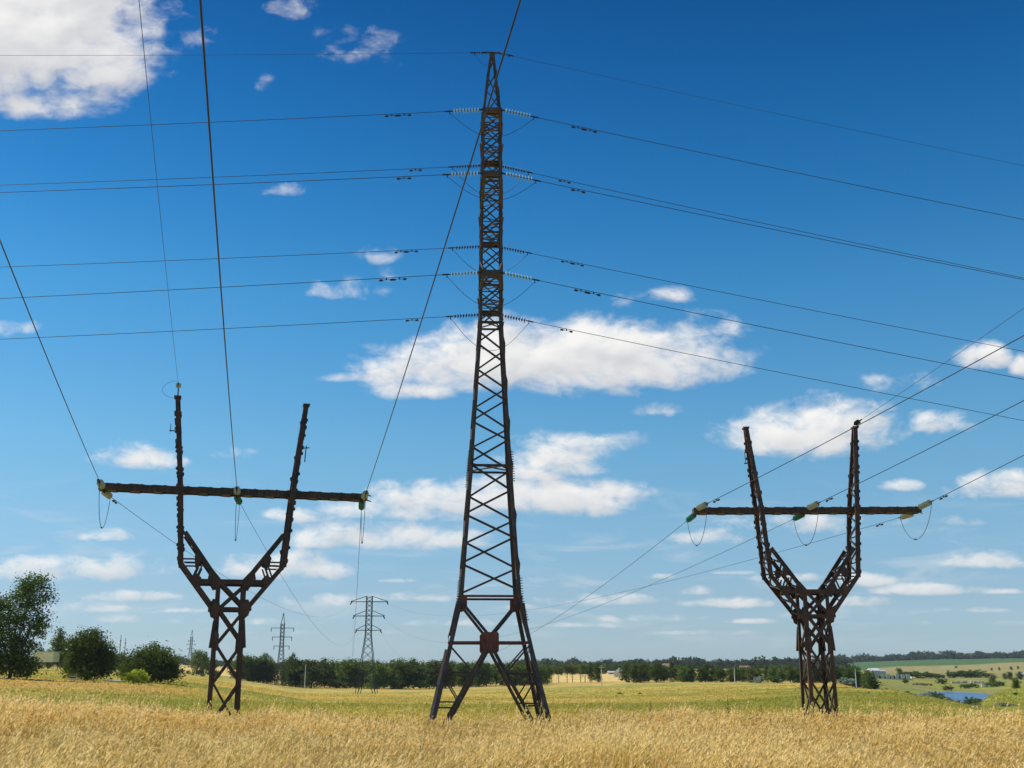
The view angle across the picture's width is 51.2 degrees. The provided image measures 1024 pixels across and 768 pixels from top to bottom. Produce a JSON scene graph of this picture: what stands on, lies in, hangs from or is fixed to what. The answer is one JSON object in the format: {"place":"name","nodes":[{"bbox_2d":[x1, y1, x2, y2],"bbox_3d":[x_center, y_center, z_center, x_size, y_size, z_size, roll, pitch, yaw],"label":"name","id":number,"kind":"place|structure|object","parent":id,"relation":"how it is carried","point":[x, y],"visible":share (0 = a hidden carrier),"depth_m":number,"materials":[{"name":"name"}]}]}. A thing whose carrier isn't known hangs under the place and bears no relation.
{"place":"outdoors","nodes":[
{"label":"outdoors","id":0,"kind":"place"},
{"bbox_2d":[0,658,1023,721],"bbox_3d":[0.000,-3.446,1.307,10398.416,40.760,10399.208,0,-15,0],"label":"ground","id":1,"kind":"structure","parent":0,"point":[938,666],"depth_m":362.54,"materials":[{"name":"plant"}]},
{"bbox_2d":[0,569,59,678],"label":"tree","id":2,"kind":"object","parent":1,"relation":"on","point":[19,641],"visible":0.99,"depth_m":137.34,"materials":[{"name":"green plant"}]},
{"bbox_2d":[32,652,61,661],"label":"building","id":3,"kind":"structure","parent":1,"relation":"on","point":[50,656],"depth_m":265.91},
{"bbox_2d":[48,626,68,668],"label":"tree","id":4,"kind":"object","parent":1,"relation":"on","point":[55,643],"visible":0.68,"depth_m":295.85,"materials":[{"name":"green plant"}]},
{"bbox_2d":[55,625,124,681],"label":"tree","id":5,"kind":"object","parent":1,"relation":"on","point":[82,663],"visible":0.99,"depth_m":148.32,"materials":[{"name":"green plant"}]},
{"bbox_2d":[118,669,150,683],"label":"shrub","id":6,"kind":"object","parent":1,"relation":"on","point":[135,676],"visible":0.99,"depth_m":150.64,"materials":[{"name":"green plant"}]},
{"bbox_2d":[4,655,280,668],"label":"distant wood","id":7,"kind":"object","parent":1,"relation":"on","point":[221,664],"visible":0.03,"depth_m":1204.62,"materials":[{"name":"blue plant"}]},
{"bbox_2d":[114,640,188,683],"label":"tree","id":8,"kind":"object","parent":1,"relation":"on","point":[157,665],"visible":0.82,"depth_m":166.20,"materials":[{"name":"green plant"}]},
{"bbox_2d":[186,650,207,674],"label":"tree","id":9,"kind":"object","parent":1,"relation":"on","point":[196,658],"visible":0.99,"depth_m":362.14,"materials":[{"name":"green plant"}]},
{"bbox_2d":[197,649,209,674],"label":"tree","id":10,"kind":"object","parent":1,"relation":"on","point":[205,657],"visible":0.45,"depth_m":368.91,"materials":[{"name":"green plant"}]},
{"bbox_2d":[98,388,371,716],"bbox_3d":[-13.578,8.605,52.572,13.279,17.150,2.520,4,-15,-15],"label":"pylon","id":11,"kind":"object","parent":1,"relation":"on","point":[217,583],"visible":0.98,"depth_m":51.93,"materials":[{"name":"metal"}]},
{"bbox_2d":[97,479,104,488],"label":"insulator string","id":12,"kind":"object","parent":11,"relation":"attached to","point":[102,484],"visible":0.87,"depth_m":50.30,"materials":[{"name":"glass"}]},
{"bbox_2d":[0,240,99,483],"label":"power line","id":13,"kind":"object","parent":12,"relation":"attached to","point":[98,480],"visible":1,"depth_m":31.26,"materials":[{"name":"metal"}]},
{"bbox_2d":[234,486,240,494],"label":"insulator string","id":14,"kind":"object","parent":11,"relation":"attached to","point":[238,491],"visible":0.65,"depth_m":51.93,"materials":[{"name":"glass"}]},
{"bbox_2d":[199,0,237,490],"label":"power line","id":15,"kind":"object","parent":14,"relation":"attached to","point":[204,61],"visible":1,"depth_m":18.41,"materials":[{"name":"metal"}]},
{"bbox_2d":[361,490,368,499],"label":"insulator string","id":16,"kind":"object","parent":11,"relation":"attached to","point":[363,495],"visible":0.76,"depth_m":53.61,"materials":[{"name":"glass"}]},
{"bbox_2d":[365,0,520,494],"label":"power line","id":17,"kind":"object","parent":16,"relation":"attached to","point":[513,22],"visible":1,"depth_m":22.72,"materials":[{"name":"metal"}]},
{"bbox_2d":[226,653,252,678],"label":"tree","id":18,"kind":"object","parent":1,"relation":"on","point":[233,666],"visible":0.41,"depth_m":388.36,"materials":[{"name":"green plant"}]},
{"bbox_2d":[241,655,259,680],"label":"tree","id":19,"kind":"object","parent":1,"relation":"on","point":[251,666],"visible":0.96,"depth_m":387.19,"materials":[{"name":"green plant"}]},
{"bbox_2d":[251,656,275,682],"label":"tree","id":20,"kind":"object","parent":1,"relation":"on","point":[260,658],"visible":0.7,"depth_m":391.79,"materials":[{"name":"green plant"}]},
{"bbox_2d":[256,659,276,683],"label":"tree","id":21,"kind":"object","parent":1,"relation":"on","point":[268,663],"visible":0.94,"depth_m":392.18,"materials":[{"name":"green plant"}]},
{"bbox_2d":[275,658,288,685],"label":"tree","id":22,"kind":"object","parent":1,"relation":"on","point":[282,674],"visible":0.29,"depth_m":406.84,"materials":[{"name":"green plant"}]},
{"bbox_2d":[271,613,293,685],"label":"distant pylon","id":23,"kind":"object","parent":1,"relation":"on","point":[280,643],"visible":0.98,"depth_m":387.95,"materials":[{"name":"metal"}]},
{"bbox_2d":[284,652,300,686],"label":"tree","id":24,"kind":"object","parent":1,"relation":"on","point":[292,664],"visible":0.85,"depth_m":397.00,"materials":[{"name":"green plant"}]},
{"bbox_2d":[280,656,314,686],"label":"tree","id":25,"kind":"object","parent":1,"relation":"on","point":[296,672],"visible":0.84,"depth_m":395.55,"materials":[{"name":"green plant"}]},
{"bbox_2d":[289,659,312,687],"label":"tree","id":26,"kind":"object","parent":1,"relation":"on","point":[298,682],"visible":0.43,"depth_m":396.38,"materials":[{"name":"green plant"}]},
{"bbox_2d":[297,660,327,687],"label":"tree","id":27,"kind":"object","parent":1,"relation":"on","point":[315,675],"visible":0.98,"depth_m":383.93,"materials":[{"name":"green plant"}]},
{"bbox_2d":[317,657,335,687],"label":"tree","id":28,"kind":"object","parent":1,"relation":"on","point":[325,680],"visible":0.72,"depth_m":396.21,"materials":[{"name":"green plant"}]},
{"bbox_2d":[322,659,340,685],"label":"tree","id":29,"kind":"object","parent":1,"relation":"on","point":[331,661],"visible":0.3,"depth_m":404.99,"materials":[{"name":"green plant"}]},
{"bbox_2d":[334,657,365,687],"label":"tree","id":30,"kind":"object","parent":1,"relation":"on","point":[351,665],"visible":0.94,"depth_m":389.40,"materials":[{"name":"green plant"}]},
{"bbox_2d":[350,596,387,693],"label":"distant pylon","id":31,"kind":"object","parent":1,"relation":"on","point":[366,620],"visible":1,"depth_m":301.89,"materials":[{"name":"metal"}]},
{"bbox_2d":[390,520,790,642],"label":"power line","id":32,"kind":"object","parent":31,"relation":"attached to","point":[646,586],"visible":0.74,"depth_m":81.00,"materials":[{"name":"metal"}]},
{"bbox_2d":[391,518,896,615],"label":"power line","id":33,"kind":"object","parent":31,"relation":"attached to","point":[714,569],"visible":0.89,"depth_m":83.86,"materials":[{"name":"metal"}]},
{"bbox_2d":[360,660,393,688],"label":"tree","id":34,"kind":"object","parent":1,"relation":"on","point":[379,670],"visible":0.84,"depth_m":382.92,"materials":[{"name":"green plant"}]},
{"bbox_2d":[383,657,404,688],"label":"tree","id":35,"kind":"object","parent":1,"relation":"on","point":[391,665],"visible":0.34,"depth_m":390.78,"materials":[{"name":"green plant"}]},
{"bbox_2d":[389,679,406,688],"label":"shrub","id":36,"kind":"object","parent":1,"relation":"on","point":[399,684],"visible":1,"depth_m":381.74,"materials":[{"name":"green plant"}]},
{"bbox_2d":[388,657,418,688],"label":"tree","id":37,"kind":"object","parent":1,"relation":"on","point":[403,669],"visible":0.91,"depth_m":384.43,"materials":[{"name":"green plant"}]},
{"bbox_2d":[407,657,425,688],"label":"tree","id":38,"kind":"object","parent":1,"relation":"on","point":[413,678],"visible":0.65,"depth_m":392.68,"materials":[{"name":"green plant"}]},
{"bbox_2d":[420,659,450,688],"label":"tree","id":39,"kind":"object","parent":1,"relation":"on","point":[431,677],"visible":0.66,"depth_m":387.80,"materials":[{"name":"green plant"}]},
{"bbox_2d":[436,661,456,688],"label":"tree","id":40,"kind":"object","parent":1,"relation":"on","point":[450,677],"visible":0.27,"depth_m":390.41,"materials":[{"name":"green plant"}]},
{"bbox_2d":[451,662,471,686],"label":"tree","id":41,"kind":"object","parent":1,"relation":"on","point":[463,678],"visible":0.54,"depth_m":412.40,"materials":[{"name":"green plant"}]},
{"bbox_2d":[471,662,490,686],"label":"tree","id":42,"kind":"object","parent":1,"relation":"on","point":[479,677],"visible":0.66,"depth_m":402.99,"materials":[{"name":"green plant"}]},
{"bbox_2d":[480,663,494,686],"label":"tree","id":43,"kind":"object","parent":1,"relation":"on","point":[488,679],"visible":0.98,"depth_m":403.69,"materials":[{"name":"green plant"}]},
{"bbox_2d":[429,52,552,724],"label":"lattice tower","id":44,"kind":"structure","parent":1,"relation":"on","point":[489,642],"depth_m":50.38,"materials":[{"name":"metal"}]},
{"bbox_2d":[442,270,481,277],"bbox_3d":[-2.324,-5.122,49.712,1.849,0.296,0.270,-4,-14,-4],"label":"insulator string","id":45,"kind":"object","parent":44,"relation":"attached to","point":[458,273],"visible":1,"depth_m":49.65,"materials":[{"name":"glass"}]},
{"bbox_2d":[0,275,434,298],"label":"power line","id":46,"kind":"object","parent":45,"relation":"attached to","point":[381,279],"visible":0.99,"depth_m":49.05,"materials":[{"name":"metal"}]},
{"bbox_2d":[446,313,477,319],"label":"insulator string","id":47,"kind":"object","parent":44,"relation":"attached to","point":[463,315],"visible":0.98,"depth_m":55.70,"materials":[{"name":"glass"}]},
{"bbox_2d":[10,316,445,338],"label":"power line","id":48,"kind":"object","parent":47,"relation":"attached to","point":[416,319],"visible":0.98,"depth_m":55.01,"materials":[{"name":"metal"}]},
{"bbox_2d":[443,170,482,177],"bbox_3d":[-2.285,-9.713,49.466,1.849,0.296,0.270,-3,-14,-4],"label":"insulator string","id":49,"kind":"object","parent":44,"relation":"attached to","point":[464,173],"visible":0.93,"depth_m":49.41,"materials":[{"name":"glass"}]},
{"bbox_2d":[0,175,434,192],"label":"power line","id":50,"kind":"object","parent":49,"relation":"attached to","point":[409,177],"visible":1,"depth_m":48.79,"materials":[{"name":"metal"}]},
{"bbox_2d":[448,245,478,250],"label":"insulator string","id":51,"kind":"object","parent":44,"relation":"attached to","point":[477,246],"visible":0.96,"depth_m":58.15,"materials":[{"name":"glass"}]},
{"bbox_2d":[8,248,445,266],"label":"power line","id":52,"kind":"object","parent":51,"relation":"attached to","point":[243,257],"visible":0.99,"depth_m":57.45,"materials":[{"name":"metal"}]},
{"bbox_2d":[445,108,482,113],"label":"insulator string","id":53,"kind":"object","parent":44,"relation":"attached to","point":[449,111],"visible":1,"depth_m":51.88,"materials":[{"name":"glass"}]},
{"bbox_2d":[0,111,444,130],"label":"power line","id":54,"kind":"object","parent":53,"relation":"attached to","point":[400,115],"visible":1,"depth_m":51.24,"materials":[{"name":"metal"}]},
{"bbox_2d":[449,163,479,169],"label":"insulator string","id":55,"kind":"object","parent":44,"relation":"attached to","point":[456,166],"visible":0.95,"depth_m":57.74,"materials":[{"name":"glass"}]},
{"bbox_2d":[10,167,445,184],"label":"power line","id":56,"kind":"object","parent":55,"relation":"attached to","point":[420,169],"visible":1,"depth_m":57.00,"materials":[{"name":"metal"}]},
{"bbox_2d":[502,165,532,174],"bbox_3d":[0.209,-11.623,57.923,1.849,0.296,0.270,12,-15,-3],"label":"insulator string","id":57,"kind":"object","parent":44,"relation":"attached to","point":[528,172],"visible":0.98,"depth_m":57.86,"materials":[{"name":"glass"}]},
{"bbox_2d":[533,173,1021,277],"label":"power line","id":58,"kind":"object","parent":57,"relation":"attached to","point":[560,180],"visible":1,"depth_m":58.57,"materials":[{"name":"metal"}]},
{"bbox_2d":[503,313,532,322],"bbox_3d":[0.207,-3.417,55.894,1.849,0.296,0.270,12,-15,-3],"label":"insulator string","id":59,"kind":"object","parent":44,"relation":"attached to","point":[516,318],"visible":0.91,"depth_m":55.84,"materials":[{"name":"glass"}]},
{"bbox_2d":[534,322,1023,420],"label":"power line","id":60,"kind":"object","parent":59,"relation":"attached to","point":[768,370],"visible":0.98,"depth_m":56.55,"materials":[{"name":"metal"}]},
{"bbox_2d":[504,246,531,255],"bbox_3d":[0.168,-7.301,58.348,1.849,0.296,0.270,11,-15,-3],"label":"insulator string","id":61,"kind":"object","parent":44,"relation":"attached to","point":[517,250],"visible":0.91,"depth_m":58.30,"materials":[{"name":"glass"}]},
{"bbox_2d":[532,253,1023,351],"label":"power line","id":62,"kind":"object","parent":61,"relation":"attached to","point":[757,299],"visible":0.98,"depth_m":58.99,"materials":[{"name":"metal"}]},
{"bbox_2d":[501,108,538,119],"bbox_3d":[0.384,-13.154,52.076,1.849,0.296,0.270,12,-15,-3],"label":"insulator string","id":63,"kind":"object","parent":44,"relation":"attached to","point":[519,113],"visible":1,"depth_m":52.02,"materials":[{"name":"glass"}]},
{"bbox_2d":[540,118,1023,219],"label":"power line","id":64,"kind":"object","parent":63,"relation":"attached to","point":[574,127],"visible":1,"depth_m":52.63,"materials":[{"name":"metal"}]},
{"bbox_2d":[501,271,539,281],"bbox_3d":[0.387,-4.994,49.842,1.849,0.296,0.270,12,-15,-3],"label":"insulator string","id":65,"kind":"object","parent":44,"relation":"attached to","point":[514,275],"visible":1,"depth_m":49.78,"materials":[{"name":"glass"}]},
{"bbox_2d":[542,281,1023,379],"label":"power line","id":66,"kind":"object","parent":65,"relation":"attached to","point":[586,292],"visible":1,"depth_m":50.36,"materials":[{"name":"metal"}]},
{"bbox_2d":[502,172,540,181],"bbox_3d":[0.428,-9.582,49.596,1.849,0.296,0.270,11,-15,-3],"label":"insulator string","id":67,"kind":"object","parent":44,"relation":"attached to","point":[535,180],"visible":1,"depth_m":49.54,"materials":[{"name":"glass"}]},
{"bbox_2d":[541,181,1023,279],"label":"power line","id":68,"kind":"object","parent":67,"relation":"attached to","point":[573,189],"visible":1,"depth_m":50.17,"materials":[{"name":"metal"}]},
{"bbox_2d":[490,664,500,683],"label":"tree","id":69,"kind":"object","parent":1,"relation":"on","point":[494,679],"visible":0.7,"depth_m":410.73,"materials":[{"name":"green plant"}]},
{"bbox_2d":[0,684,1023,767],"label":"tall grass","id":70,"kind":"structure","parent":1,"relation":"on","point":[42,733],"depth_m":21.45,"materials":[{"name":"beige plant"}]},
{"bbox_2d":[0,669,1023,725],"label":"meadow grass","id":71,"kind":"structure","parent":1,"relation":"on","point":[772,703],"depth_m":102.88,"materials":[{"name":"green plant"}]},
{"bbox_2d":[502,662,528,685],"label":"tree","id":72,"kind":"object","parent":1,"relation":"on","point":[517,668],"visible":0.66,"depth_m":402.62,"materials":[{"name":"green plant"}]},
{"bbox_2d":[537,662,550,684],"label":"tree","id":73,"kind":"object","parent":1,"relation":"on","point":[544,669],"visible":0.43,"depth_m":417.79,"materials":[{"name":"green plant"}]},
{"bbox_2d":[592,661,601,681],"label":"tree","id":74,"kind":"object","parent":1,"relation":"on","point":[596,676],"visible":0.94,"depth_m":444.06,"materials":[{"name":"green plant"}]},
{"bbox_2d":[616,661,631,682],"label":"tree","id":75,"kind":"object","parent":1,"relation":"on","point":[623,668],"visible":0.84,"depth_m":422.15,"materials":[{"name":"green plant"}]},
{"bbox_2d":[626,663,640,682],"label":"tree","id":76,"kind":"object","parent":1,"relation":"on","point":[632,672],"visible":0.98,"depth_m":405.73,"materials":[{"name":"green plant"}]},
{"bbox_2d":[636,662,652,681],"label":"tree","id":77,"kind":"object","parent":1,"relation":"on","point":[643,669],"visible":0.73,"depth_m":416.86,"materials":[{"name":"green plant"}]},
{"bbox_2d":[646,660,664,682],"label":"tree","id":78,"kind":"object","parent":1,"relation":"on","point":[658,669],"visible":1,"depth_m":400.01,"materials":[{"name":"green plant"}]},
{"bbox_2d":[664,667,679,681],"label":"tree","id":79,"kind":"object","parent":1,"relation":"on","point":[673,672],"visible":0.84,"depth_m":405.66,"materials":[{"name":"green plant"}]},
{"bbox_2d":[675,665,690,681],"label":"tree","id":80,"kind":"object","parent":1,"relation":"on","point":[682,673],"visible":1,"depth_m":395.88,"materials":[{"name":"green plant"}]},
{"bbox_2d":[513,655,853,668],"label":"distant wood","id":81,"kind":"object","parent":1,"relation":"on","point":[762,662],"visible":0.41,"depth_m":1413.43,"materials":[{"name":"green plant"}]},
{"bbox_2d":[694,665,709,681],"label":"tree","id":82,"kind":"object","parent":1,"relation":"on","point":[701,671],"visible":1,"depth_m":391.19,"materials":[{"name":"green plant"}]},
{"bbox_2d":[712,667,727,681],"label":"tree","id":83,"kind":"object","parent":1,"relation":"on","point":[721,676],"visible":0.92,"depth_m":395.26,"materials":[{"name":"green plant"}]},
{"bbox_2d":[722,667,738,681],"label":"tree","id":84,"kind":"object","parent":1,"relation":"on","point":[730,676],"visible":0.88,"depth_m":399.19,"materials":[{"name":"green plant"}]},
{"bbox_2d":[742,665,759,682],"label":"tree","id":85,"kind":"object","parent":1,"relation":"on","point":[750,673],"visible":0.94,"depth_m":385.30,"materials":[{"name":"green plant"}]},
{"bbox_2d":[785,666,795,682],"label":"tree","id":86,"kind":"object","parent":1,"relation":"on","point":[790,674],"visible":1,"depth_m":384.93,"materials":[{"name":"green plant"}]},
{"bbox_2d":[692,426,922,719],"bbox_3d":[16.423,10.458,58.240,12.748,16.580,2.520,0,-15,1],"label":"pylon","id":87,"kind":"object","parent":1,"relation":"on","point":[803,616],"visible":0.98,"depth_m":58.24,"materials":[{"name":"metal"}]},
{"bbox_2d":[696,502,708,510],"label":"insulator string","id":88,"kind":"object","parent":87,"relation":"attached to","point":[701,506],"visible":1,"depth_m":58.08,"materials":[{"name":"glass"}]},
{"bbox_2d":[709,335,1023,502],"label":"power line","id":89,"kind":"object","parent":88,"relation":"attached to","point":[717,499],"visible":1,"depth_m":42.41,"materials":[{"name":"metal"}]},
{"bbox_2d":[807,501,820,509],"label":"insulator string","id":90,"kind":"object","parent":87,"relation":"attached to","point":[812,505],"visible":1,"depth_m":57.92,"materials":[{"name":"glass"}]},
{"bbox_2d":[821,400,1023,501],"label":"power line","id":91,"kind":"object","parent":90,"relation":"attached to","point":[829,498],"visible":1,"depth_m":48.22,"materials":[{"name":"metal"}]},
{"bbox_2d":[837,677,856,685],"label":"shrub","id":92,"kind":"object","parent":1,"relation":"on","point":[846,681],"visible":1,"depth_m":351.78,"materials":[{"name":"green plant"}]},
{"bbox_2d":[841,666,858,685],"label":"tree","id":93,"kind":"object","parent":1,"relation":"on","point":[847,674],"visible":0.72,"depth_m":371.80,"materials":[{"name":"green plant"}]},
{"bbox_2d":[851,666,864,687],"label":"tree","id":94,"kind":"object","parent":1,"relation":"on","point":[858,673],"visible":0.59,"depth_m":373.71,"materials":[{"name":"green plant"}]},
{"bbox_2d":[859,670,877,687],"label":"tree","id":95,"kind":"object","parent":1,"relation":"on","point":[865,673],"visible":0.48,"depth_m":353.36,"materials":[{"name":"green plant"}]},
{"bbox_2d":[864,675,883,688],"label":"tree","id":96,"kind":"object","parent":1,"relation":"on","point":[873,682],"visible":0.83,"depth_m":347.55,"materials":[{"name":"green plant"}]},
{"bbox_2d":[874,674,912,679],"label":"ruined building","id":97,"kind":"structure","parent":1,"relation":"on","point":[897,676],"depth_m":729.94,"materials":[{"name":"concrete"}]},
{"bbox_2d":[828,650,1023,661],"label":"distant wood","id":98,"kind":"object","parent":1,"relation":"on","point":[910,655],"visible":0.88,"depth_m":2296.84,"materials":[{"name":"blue plant"}]},
{"bbox_2d":[0,0,1023,663],"label":"sky","id":99,"kind":"structure","parent":0,"point":[615,443],"materials":[{"name":"blue"}]},
{"bbox_2d":[916,692,988,702],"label":"pond water","id":100,"kind":"structure","parent":0,"point":[960,695],"depth_m":498.04,"materials":[{"name":"blue liquid"}]},
{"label":"insulator string","id":101,"kind":"object","parent":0,"visible":0},
{"bbox_2d":[0,53,424,55],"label":"power line","id":102,"kind":"object","parent":101,"relation":"attached to","point":[110,55],"visible":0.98,"depth_m":54.87,"materials":[{"name":"metal"}]},
{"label":"insulator string","id":103,"kind":"object","parent":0,"visible":0},
{"bbox_2d":[514,56,1023,165],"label":"power line","id":104,"kind":"object","parent":103,"relation":"attached to","point":[771,112],"visible":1,"depth_m":56.74,"materials":[{"name":"metal"}]},
{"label":"insulator string","id":105,"kind":"object","parent":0,"visible":0},
{"bbox_2d":[139,2,177,378],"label":"power line","id":106,"kind":"object","parent":105,"relation":"attached to","point":[155,166],"visible":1,"depth_m":29.64,"materials":[{"name":"metal"}]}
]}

